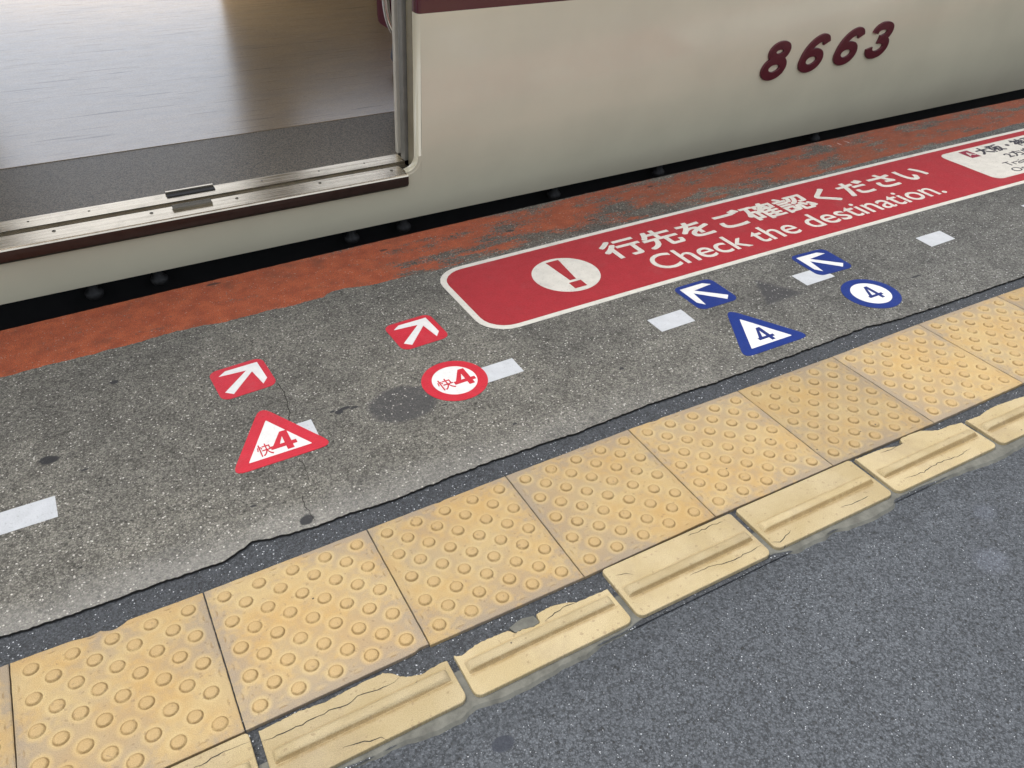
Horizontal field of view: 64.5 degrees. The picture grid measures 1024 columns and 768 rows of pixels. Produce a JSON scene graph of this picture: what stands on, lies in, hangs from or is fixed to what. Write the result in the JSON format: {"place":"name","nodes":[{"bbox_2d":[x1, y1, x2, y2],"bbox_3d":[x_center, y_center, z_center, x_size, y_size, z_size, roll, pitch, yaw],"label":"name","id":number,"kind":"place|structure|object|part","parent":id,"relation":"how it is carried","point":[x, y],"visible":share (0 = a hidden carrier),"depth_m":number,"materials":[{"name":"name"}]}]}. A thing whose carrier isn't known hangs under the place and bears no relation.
{"place":"outdoors","nodes":[
{"label":"outdoors","id":0,"kind":"place"},
{"bbox_2d":[0,122,1023,637],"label":"old asphalt","id":1,"kind":"structure","parent":0,"point":[128,456],"depth_m":1.88,"materials":[{"name":"grey asphalt"}]},
{"bbox_2d":[0,496,57,534],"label":"floor tape","id":2,"kind":"object","parent":1,"relation":"on","point":[23,516],"visible":1,"depth_m":1.57,"materials":[{"name":"white plastic"}]},
{"bbox_2d":[210,359,275,398],"bbox_3d":[-0.643,-0.013,1.935,0.131,0.001,0.131,-20,40,-25],"label":"arrow sticker","id":3,"kind":"object","parent":1,"relation":"on","point":[240,379],"visible":1,"depth_m":1.93,"materials":[{"name":"red plastic"}]},
{"bbox_2d":[235,410,328,473],"bbox_3d":[-0.521,0.109,1.766,0.198,0.002,0.190,-18,40,-22],"label":"triangle sticker","id":4,"kind":"object","parent":1,"relation":"on","point":[272,438],"visible":1,"depth_m":1.74,"materials":[{"name":"red plastic"}]},
{"bbox_2d":[297,419,318,434],"bbox_3d":[-0.481,0.111,1.764,0.110,0.001,0.064,-18,40,-22],"label":"floor tape","id":5,"kind":"object","parent":1,"relation":"on","point":[308,425],"visible":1,"depth_m":1.79,"materials":[{"name":"white plastic"}]},
{"bbox_2d":[386,315,446,349],"bbox_3d":[-0.247,-0.135,2.097,0.131,0.001,0.131,-19,40,-24],"label":"arrow sticker","id":6,"kind":"object","parent":1,"relation":"on","point":[415,332],"visible":1,"depth_m":2.09,"materials":[{"name":"red plastic"}]},
{"bbox_2d":[421,361,487,400],"bbox_3d":[-0.136,-0.009,1.922,0.157,0.002,0.163,-18,40,-22],"label":"round sticker","id":7,"kind":"object","parent":1,"relation":"on","point":[454,380],"visible":1,"depth_m":1.92,"materials":[{"name":"plastic"}]},
{"bbox_2d":[482,358,522,382],"bbox_3d":[-0.036,-0.031,1.952,0.116,0.001,0.063,-18,40,-22],"label":"floor tape","id":8,"kind":"object","parent":1,"relation":"on","point":[502,369],"visible":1,"depth_m":1.96,"materials":[{"name":"white plastic"}]},
{"bbox_2d":[647,309,694,331],"bbox_3d":[0.419,-0.167,2.132,0.111,0.001,0.065,-18,40,-22],"label":"floor tape","id":9,"kind":"object","parent":1,"relation":"on","point":[671,320],"visible":1,"depth_m":2.13,"materials":[{"name":"white plastic"}]},
{"bbox_2d":[675,279,735,308],"bbox_3d":[0.534,-0.249,2.242,0.131,0.001,0.131,-17,39,-22],"label":"arrow sticker","id":10,"kind":"object","parent":1,"relation":"on","point":[705,294],"visible":1,"depth_m":2.24,"materials":[{"name":"blue plastic"}]},
{"bbox_2d":[440,129,1023,328],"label":"floor sign","id":11,"kind":"object","parent":1,"relation":"on","point":[528,286],"visible":1,"depth_m":2.54,"materials":[{"name":"red plastic"}]},
{"bbox_2d":[728,312,805,355],"bbox_3d":[0.622,-0.143,2.095,0.198,0.002,0.187,-17,39,-22],"label":"triangle sticker","id":12,"kind":"object","parent":1,"relation":"on","point":[753,336],"visible":1,"depth_m":2.07,"materials":[{"name":"blue plastic"}]},
{"bbox_2d":[792,270,834,284],"bbox_3d":[0.861,-0.308,2.319,0.109,0.001,0.064,-18,40,-22],"label":"floor tape","id":13,"kind":"object","parent":1,"relation":"on","point":[809,277],"visible":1,"depth_m":2.31,"materials":[{"name":"white plastic"}]},
{"bbox_2d":[792,249,850,274],"bbox_3d":[0.910,-0.359,2.388,0.131,0.001,0.131,-16,39,-20],"label":"arrow sticker","id":14,"kind":"object","parent":1,"relation":"on","point":[821,262],"visible":1,"depth_m":2.38,"materials":[{"name":"blue plastic"}]},
{"bbox_2d":[841,279,901,307],"bbox_3d":[0.989,-0.250,2.236,0.156,0.002,0.160,-18,40,-22],"label":"round sticker","id":15,"kind":"object","parent":1,"relation":"on","point":[870,293],"visible":1,"depth_m":2.23,"materials":[{"name":"plastic"}]},
{"bbox_2d":[916,231,954,246],"bbox_3d":[1.308,-0.449,2.506,0.114,0.001,0.064,-18,40,-22],"label":"floor tape","id":16,"kind":"object","parent":1,"relation":"on","point":[935,238],"visible":1,"depth_m":2.50,"materials":[{"name":"white plastic"}]},
{"label":"track bed","id":17,"kind":"structure","parent":0,"visible":0},
{"bbox_2d":[0,0,1023,330],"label":"train car","id":18,"kind":"object","parent":17,"relation":"on","point":[152,146],"visible":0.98,"depth_m":2.95,"materials":[{"name":"beige metal"}]},
{"bbox_2d":[390,45,392,61],"bbox_3d":[-0.399,-1.403,3.445,0.224,0.153,0.205,-18,44,-26],"label":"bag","id":19,"kind":"object","parent":18,"relation":"in","point":[391,56],"visible":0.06,"depth_m":3.42,"materials":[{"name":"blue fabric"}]},
{"bbox_3d":[-0.055,-1.574,2.336,0.610,1.846,0.032,-18,44,-26],"label":"door leaf","id":20,"kind":"part","parent":18,"relation":"part of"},
{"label":"platform","id":21,"kind":"structure","parent":17,"relation":"on","visible":0},
{"bbox_2d":[0,98,1023,376],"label":"painted edge line","id":22,"kind":"object","parent":21,"relation":"on","point":[78,334],"visible":1,"depth_m":2.50,"materials":[{"name":"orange paint"}]},
{"bbox_2d":[0,278,1023,767],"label":"asphalt platform surface","id":23,"kind":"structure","parent":21,"relation":"on","point":[254,558],"depth_m":1.51,"materials":[{"name":"grey asphalt"}]},
{"bbox_2d":[0,664,16,767],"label":"dotted tactile tile","id":24,"kind":"object","parent":23,"relation":"on","point":[8,757],"visible":1,"depth_m":1.22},
{"bbox_2d":[10,593,244,767],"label":"dotted tactile tile","id":25,"kind":"object","parent":23,"relation":"on","point":[152,689],"visible":1,"depth_m":1.25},
{"bbox_2d":[204,530,428,732],"bbox_3d":[-0.337,0.399,1.374,0.302,0.018,0.299,-18,40,-22],"label":"dotted tactile tile","id":26,"kind":"object","parent":23,"relation":"on","point":[299,632],"visible":1,"depth_m":1.35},
{"bbox_2d":[259,661,465,767],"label":"ribbed edge block","id":27,"kind":"structure","parent":23,"relation":"on","point":[360,719],"depth_m":1.22,"materials":[{"name":"yellow concrete"}]},
{"bbox_2d":[367,477,583,646],"bbox_3d":[-0.074,0.311,1.491,0.298,0.018,0.299,-18,40,-22],"label":"dotted tactile tile","id":28,"kind":"object","parent":23,"relation":"on","point":[461,563],"visible":1,"depth_m":1.47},
{"bbox_2d":[509,616,538,632],"bbox_3d":[0.020,0.406,1.364,0.051,0.008,0.024,-18,40,-22],"label":"cement patch","id":29,"kind":"object","parent":23,"relation":"on","point":[524,623],"visible":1,"depth_m":1.36,"materials":[{"name":"grey concrete"}]},
{"bbox_2d":[506,430,714,578],"bbox_3d":[0.191,0.224,1.607,0.303,0.018,0.301,-18,40,-22],"label":"dotted tactile tile","id":30,"kind":"object","parent":23,"relation":"on","point":[599,506],"visible":1,"depth_m":1.59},
{"bbox_2d":[629,391,831,518],"bbox_3d":[0.456,0.137,1.722,0.306,0.018,0.300,-18,40,-22],"label":"dotted tactile tile","id":31,"kind":"object","parent":23,"relation":"on","point":[723,455],"visible":1,"depth_m":1.70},
{"bbox_2d":[738,357,933,466],"bbox_3d":[0.724,0.054,1.832,0.297,0.018,0.299,-18,40,-22],"label":"dotted tactile tile","id":32,"kind":"object","parent":23,"relation":"on","point":[832,411],"visible":1,"depth_m":1.81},
{"bbox_2d":[833,325,1022,424],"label":"dotted tactile tile","id":33,"kind":"object","parent":23,"relation":"on","point":[929,375],"visible":1,"depth_m":1.93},
{"bbox_2d":[918,296,1023,384],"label":"dotted tactile tile","id":34,"kind":"object","parent":23,"relation":"on","point":[990,331],"visible":0.99,"depth_m":2.07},
{"bbox_2d":[997,287,1023,309],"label":"dotted tactile tile","id":35,"kind":"object","parent":23,"relation":"on","point":[1015,297],"visible":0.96,"depth_m":2.21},
{"bbox_2d":[356,447,1023,767],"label":"waiting area asphalt","id":36,"kind":"structure","parent":21,"relation":"on","point":[894,638],"depth_m":1.29,"materials":[{"name":"grey asphalt"}]},
{"bbox_2d":[258,431,1023,767],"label":"mortar bed","id":37,"kind":"object","parent":36,"relation":"on","point":[454,717],"visible":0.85,"depth_m":1.31,"materials":[{"name":"grey concrete"}]},
{"bbox_2d":[171,734,258,767],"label":"ribbed edge block","id":38,"kind":"structure","parent":37,"relation":"on","point":[237,752],"depth_m":1.17,"materials":[{"name":"yellow concrete"}]},
{"bbox_2d":[454,589,630,696],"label":"ribbed edge block","id":39,"kind":"structure","parent":37,"relation":"on","point":[506,658],"depth_m":1.32,"materials":[{"name":"yellow concrete"}]},
{"bbox_2d":[603,514,768,617],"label":"ribbed edge block","id":40,"kind":"structure","parent":37,"relation":"on","point":[649,582],"depth_m":1.46,"materials":[{"name":"yellow concrete"}]},
{"bbox_2d":[736,461,890,549],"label":"ribbed edge block","id":41,"kind":"structure","parent":37,"relation":"on","point":[796,512],"depth_m":1.57,"materials":[{"name":"yellow concrete"}]},
{"bbox_2d":[854,423,994,492],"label":"ribbed edge block","id":42,"kind":"structure","parent":37,"relation":"on","point":[911,461],"depth_m":1.69,"materials":[{"name":"yellow concrete"}]},
{"bbox_2d":[965,397,1023,444],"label":"ribbed edge block","id":43,"kind":"structure","parent":37,"relation":"on","point":[1002,424],"depth_m":1.77,"materials":[{"name":"yellow concrete"}]}
]}

